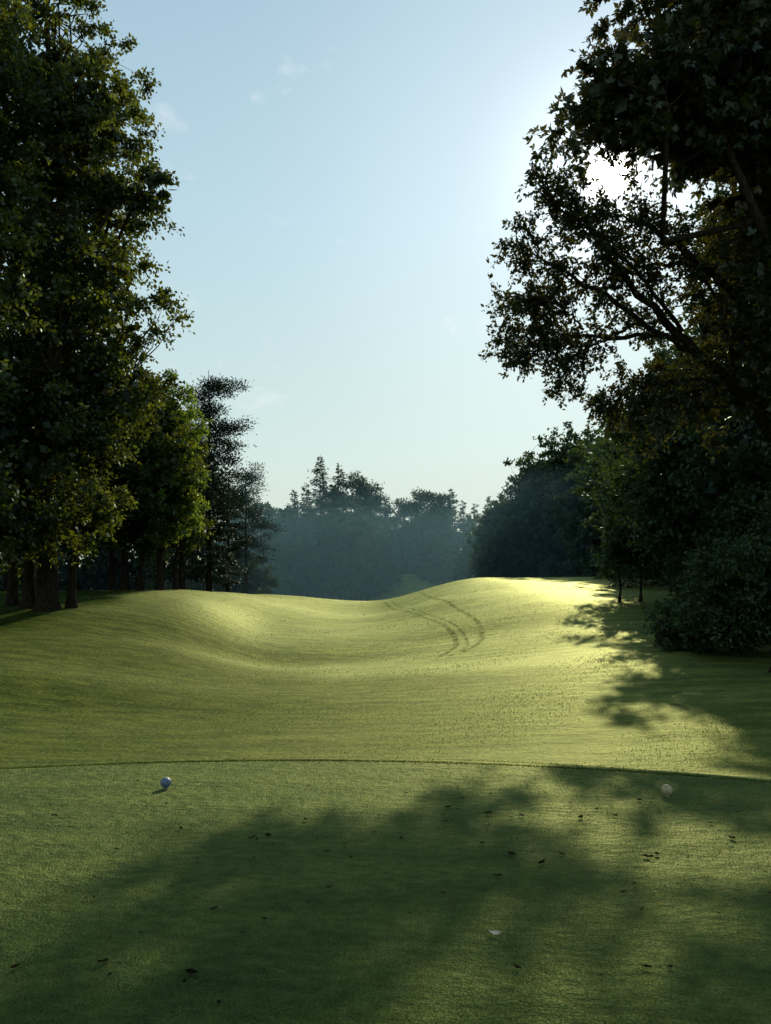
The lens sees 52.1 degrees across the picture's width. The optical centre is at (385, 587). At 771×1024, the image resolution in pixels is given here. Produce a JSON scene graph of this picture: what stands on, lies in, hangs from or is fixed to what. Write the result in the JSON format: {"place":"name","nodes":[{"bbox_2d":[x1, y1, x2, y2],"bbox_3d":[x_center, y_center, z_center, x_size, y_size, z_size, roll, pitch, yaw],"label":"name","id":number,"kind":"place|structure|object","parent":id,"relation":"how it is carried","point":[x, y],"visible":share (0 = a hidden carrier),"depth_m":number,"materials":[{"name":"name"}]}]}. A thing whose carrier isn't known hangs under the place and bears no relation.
{"place":"outdoors","nodes":[
{"label":"outdoors","id":0,"kind":"place"},
{"bbox_2d":[0,0,738,566],"label":"sky","id":1,"kind":"structure","parent":0,"point":[348,172],"materials":[{"name":"blue"}]},
{"bbox_2d":[0,574,770,1023],"bbox_3d":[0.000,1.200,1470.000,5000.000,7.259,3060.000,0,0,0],"label":"ground","id":2,"kind":"structure","parent":0,"point":[152,620],"depth_m":5.95,"materials":[{"name":"green plant"}]},
{"bbox_2d":[0,0,70,565],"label":"maple tree","id":3,"kind":"object","parent":2,"relation":"on","point":[22,184],"visible":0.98,"depth_m":22.98,"materials":[{"name":"green plant"}]},
{"bbox_2d":[33,445,127,586],"bbox_3d":[-16.993,-6.387,39.657,8.396,13.579,7.641,0,0,0],"label":"linden tree","id":4,"kind":"object","parent":2,"relation":"on","point":[83,529],"visible":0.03,"depth_m":39.16,"materials":[{"name":"green plant"}]},
{"bbox_2d":[0,0,194,611],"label":"maple tree","id":5,"kind":"object","parent":2,"relation":"on","point":[92,410],"visible":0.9,"depth_m":26.14,"materials":[{"name":"green plant"}]},
{"bbox_2d":[79,467,132,589],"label":"linden tree","id":6,"kind":"object","parent":2,"relation":"on","point":[109,562],"depth_m":44.90,"materials":[{"name":"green plant"}]},
{"bbox_2d":[59,345,208,590],"bbox_3d":[-13.660,-6.243,42.044,8.830,13.069,7.700,0,0,0],"label":"linden tree","id":7,"kind":"object","parent":2,"relation":"on","point":[137,534],"visible":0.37,"depth_m":40.23,"materials":[{"name":"green plant"}]},
{"bbox_2d":[160,777,170,788],"bbox_3d":[-1.750,1.600,6.280,0.084,0.180,0.084,0,0,0],"label":"tee marker","id":8,"kind":"object","parent":2,"relation":"on","point":[165,782],"visible":0.99,"depth_m":6.25,"materials":[{"name":"paint"}]},
{"bbox_2d":[130,368,214,589],"bbox_3d":[-11.668,-5.885,42.352,5.602,12.324,6.608,0,0,-44],"label":"linden tree","id":9,"kind":"object","parent":2,"relation":"on","point":[192,508],"visible":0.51,"depth_m":41.00,"materials":[{"name":"green plant"}]},
{"bbox_2d":[146,532,214,587],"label":"hemlock tree","id":10,"kind":"object","parent":2,"relation":"on","point":[167,568],"visible":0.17,"depth_m":51.63,"materials":[{"name":"green plant"}]},
{"bbox_2d":[162,401,219,589],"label":"linden tree","id":11,"kind":"object","parent":2,"relation":"on","point":[184,544],"visible":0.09,"depth_m":45.83,"materials":[{"name":"green plant"}]},
{"bbox_2d":[169,461,243,591],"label":"hemlock tree","id":12,"kind":"object","parent":2,"relation":"on","point":[220,529],"visible":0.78,"depth_m":49.88,"materials":[{"name":"green plant"}]},
{"bbox_2d":[170,370,259,565],"bbox_3d":[-13.052,-7.804,57.756,7.094,16.395,7.050,0,0,38],"label":"pine tree","id":13,"kind":"object","parent":2,"relation":"on","point":[209,411],"visible":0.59,"depth_m":57.65,"materials":[{"name":"green plant"}]},
{"bbox_2d":[200,478,256,591],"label":"spruce tree","id":14,"kind":"object","parent":2,"relation":"on","point":[244,542],"visible":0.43,"depth_m":62.81,"materials":[{"name":"green plant"}]},
{"bbox_2d":[214,461,285,593],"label":"pine tree","id":15,"kind":"object","parent":2,"relation":"on","point":[254,513],"visible":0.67,"depth_m":79.76,"materials":[{"name":"green plant"}]},
{"bbox_2d":[211,454,503,600],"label":"distant trees","id":16,"kind":"object","parent":2,"relation":"on","point":[362,550],"visible":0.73,"depth_m":130.56,"materials":[{"name":"green plant"}]},
{"bbox_2d":[0,451,753,594],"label":"woodland","id":17,"kind":"object","parent":2,"relation":"on","point":[95,576],"visible":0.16,"depth_m":84.87,"materials":[{"name":"green plant"}]},
{"bbox_2d":[10,772,770,1023],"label":"fallen leaves","id":18,"kind":"object","parent":2,"relation":"on","point":[189,970],"depth_m":4.56,"materials":[{"name":"brown plant"}]},
{"bbox_2d":[463,489,536,577],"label":"oak tree","id":19,"kind":"object","parent":2,"relation":"on","point":[483,562],"visible":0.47,"depth_m":96.20,"materials":[{"name":"green plant"}]},
{"bbox_2d":[481,433,578,577],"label":"oak tree","id":20,"kind":"object","parent":2,"relation":"on","point":[531,471],"visible":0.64,"depth_m":94.15,"materials":[{"name":"green plant"}]},
{"bbox_2d":[512,421,596,576],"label":"oak tree","id":21,"kind":"object","parent":2,"relation":"on","point":[556,457],"visible":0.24,"depth_m":94.64,"materials":[{"name":"green plant"}]},
{"bbox_2d":[544,426,632,576],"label":"oak tree","id":22,"kind":"object","parent":2,"relation":"on","point":[580,545],"visible":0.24,"depth_m":80.66,"materials":[{"name":"green plant"}]},
{"bbox_2d":[562,425,628,576],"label":"oak tree","id":23,"kind":"object","parent":2,"relation":"on","point":[591,439],"visible":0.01,"depth_m":92.34,"materials":[{"name":"green plant"}]},
{"bbox_2d":[600,502,644,602],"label":"linden tree","id":24,"kind":"object","parent":2,"relation":"on","point":[616,559],"visible":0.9,"depth_m":35.78,"materials":[{"name":"green plant"}]},
{"bbox_2d":[478,151,770,672],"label":"ash tree","id":25,"kind":"object","parent":2,"relation":"on","point":[709,355],"visible":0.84,"depth_m":17.47,"materials":[{"name":"green plant"}]},
{"bbox_2d":[578,405,681,578],"bbox_3d":[20.532,-7.334,61.667,10.956,15.212,11.111,0,0,0],"label":"oak tree","id":26,"kind":"object","parent":2,"relation":"on","point":[586,497],"visible":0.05,"depth_m":61.58,"materials":[{"name":"green plant"}]},
{"bbox_2d":[578,428,687,587],"bbox_3d":[18.355,-6.687,52.023,11.187,14.950,10.656,0,0,0],"label":"oak tree","id":27,"kind":"object","parent":2,"relation":"on","point":[654,577],"visible":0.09,"depth_m":51.16,"materials":[{"name":"green plant"}]},
{"bbox_2d":[621,508,664,601],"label":"linden tree","id":28,"kind":"object","parent":2,"relation":"on","point":[638,562],"visible":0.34,"depth_m":36.13,"materials":[{"name":"green plant"}]},
{"bbox_2d":[523,0,770,411],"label":"maple tree","id":29,"kind":"object","parent":2,"relation":"on","point":[689,99],"visible":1,"depth_m":14.39,"materials":[{"name":"green plant"}]},
{"bbox_2d":[573,335,753,589],"bbox_3d":[16.441,-6.679,42.080,12.763,14.423,8.571,0,0,0],"label":"oak tree","id":30,"kind":"object","parent":2,"relation":"on","point":[608,462],"visible":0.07,"depth_m":42.65,"materials":[{"name":"green plant"}]},
{"bbox_2d":[661,784,672,796],"bbox_3d":[2.160,1.600,6.050,0.084,0.180,0.084,0,0,0],"label":"tee marker","id":31,"kind":"object","parent":2,"relation":"on","point":[666,789],"visible":1,"depth_m":6.02,"materials":[{"name":"paint"}]},
{"bbox_2d":[596,285,766,572],"bbox_3d":[13.498,-6.128,32.983,9.517,14.512,7.517,0,0,0],"label":"oak tree","id":32,"kind":"object","parent":2,"relation":"on","point":[665,524],"visible":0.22,"depth_m":32.16,"materials":[{"name":"green plant"}]},
{"bbox_2d":[633,170,770,549],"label":"oak tree","id":33,"kind":"object","parent":2,"relation":"on","point":[735,466],"visible":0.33,"depth_m":25.79,"materials":[{"name":"green plant"}]},
{"bbox_2d":[641,485,770,658],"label":"shrub","id":34,"kind":"object","parent":2,"relation":"on","point":[738,605],"visible":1,"depth_m":20.84,"materials":[{"name":"green plant"}]},
{"bbox_2d":[653,527,765,613],"bbox_3d":[14.163,-0.478,32.130,6.082,5.534,9.471,0,0,17],"label":"shrub","id":35,"kind":"object","parent":2,"relation":"on","point":[671,572],"visible":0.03,"depth_m":33.08,"materials":[{"name":"green plant"}]},
{"bbox_2d":[667,484,770,634],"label":"shrub","id":36,"kind":"object","parent":2,"relation":"on","point":[731,535],"visible":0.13,"depth_m":24.31,"materials":[{"name":"green plant"}]}
]}

